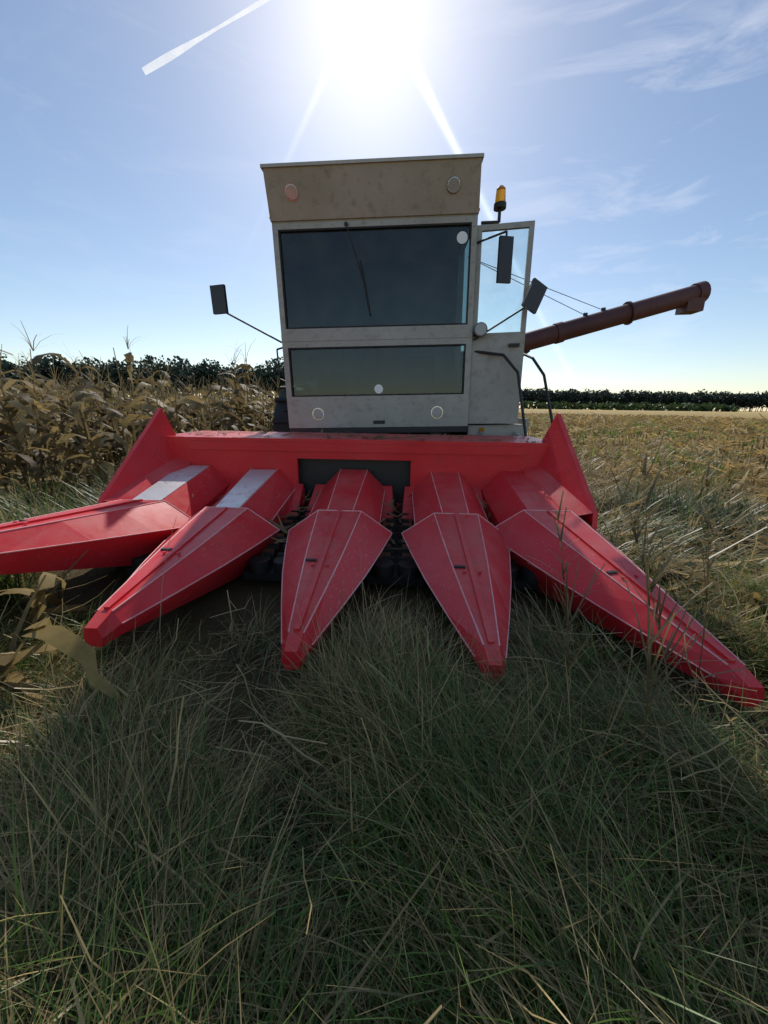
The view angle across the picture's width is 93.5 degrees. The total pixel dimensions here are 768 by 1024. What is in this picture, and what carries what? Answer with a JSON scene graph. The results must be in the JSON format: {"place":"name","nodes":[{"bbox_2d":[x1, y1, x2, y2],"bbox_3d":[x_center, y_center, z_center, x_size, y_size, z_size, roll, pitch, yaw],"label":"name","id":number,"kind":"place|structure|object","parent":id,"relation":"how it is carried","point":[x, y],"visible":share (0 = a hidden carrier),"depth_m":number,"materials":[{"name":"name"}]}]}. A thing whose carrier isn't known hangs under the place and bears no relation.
{"place":"outdoors","nodes":[
{"label":"outdoors","id":0,"kind":"place"},
{"bbox_2d":[142,0,269,74],"bbox_3d":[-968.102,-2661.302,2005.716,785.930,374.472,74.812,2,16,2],"label":"contrail","id":1,"kind":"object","parent":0,"point":[161,61],"depth_m":2018.21,"materials":[{"name":"white"}]},
{"bbox_2d":[0,408,767,1023],"bbox_3d":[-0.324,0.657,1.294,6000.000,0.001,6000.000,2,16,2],"label":"ground","id":2,"kind":"structure","parent":0,"point":[240,592],"depth_m":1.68,"materials":[{"name":"green plant"}]},
{"bbox_2d":[0,549,122,716],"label":"fallen corn","id":3,"kind":"object","parent":2,"relation":"on","point":[67,642],"visible":0.81,"depth_m":1.18,"materials":[{"name":"beige plant"}]},
{"bbox_2d":[0,320,281,494],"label":"corn field","id":4,"kind":"structure","parent":2,"relation":"on","point":[109,422],"depth_m":4.52,"materials":[{"name":"plant"}]},
{"bbox_2d":[0,353,767,411],"bbox_3d":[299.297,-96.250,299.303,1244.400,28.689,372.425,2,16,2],"label":"treeline","id":5,"kind":"object","parent":2,"relation":"on","point":[628,400],"depth_m":182.54,"materials":[{"name":"green plant"}]},
{"bbox_2d":[272,262,710,435],"bbox_3d":[1.544,-2.109,5.121,5.713,3.146,4.630,0,16,3],"label":"combine harvester body","id":6,"kind":"object","parent":2,"relation":"on","point":[691,299],"visible":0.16,"depth_m":4.88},
{"bbox_2d":[210,153,547,433],"bbox_3d":[-0.054,-1.933,3.865,3.117,2.370,2.418,0,16,3],"label":"harvester cab","id":7,"kind":"object","parent":6,"relation":"attached to","point":[378,266],"visible":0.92,"depth_m":3.46,"materials":[{"name":"beige metal"}]},
{"bbox_2d":[0,408,764,706],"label":"corn header","id":8,"kind":"object","parent":6,"relation":"attached to","point":[451,534],"visible":0.95,"depth_m":2.00,"materials":[{"name":"red paint"}]},
{"bbox_2d":[177,428,538,564],"bbox_3d":[-0.191,-0.252,2.662,3.148,0.616,1.699,2,16,2],"label":"chaff on header","id":9,"kind":"object","parent":8,"relation":"on","point":[282,528],"visible":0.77,"depth_m":2.64},
{"bbox_2d":[525,433,767,783],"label":"dry weeds and flowers","id":10,"kind":"object","parent":2,"relation":"on","point":[649,589],"visible":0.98,"depth_m":0.90,"materials":[{"name":"green plant"}]},
{"bbox_2d":[0,0,767,410],"label":"sky","id":11,"kind":"structure","parent":0,"point":[632,134],"materials":[{"name":"blue"}]},
{"bbox_2d":[518,411,767,726],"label":"stubble field","id":12,"kind":"structure","parent":0,"point":[670,427],"depth_m":7.44,"materials":[{"name":"plant"}]}
]}

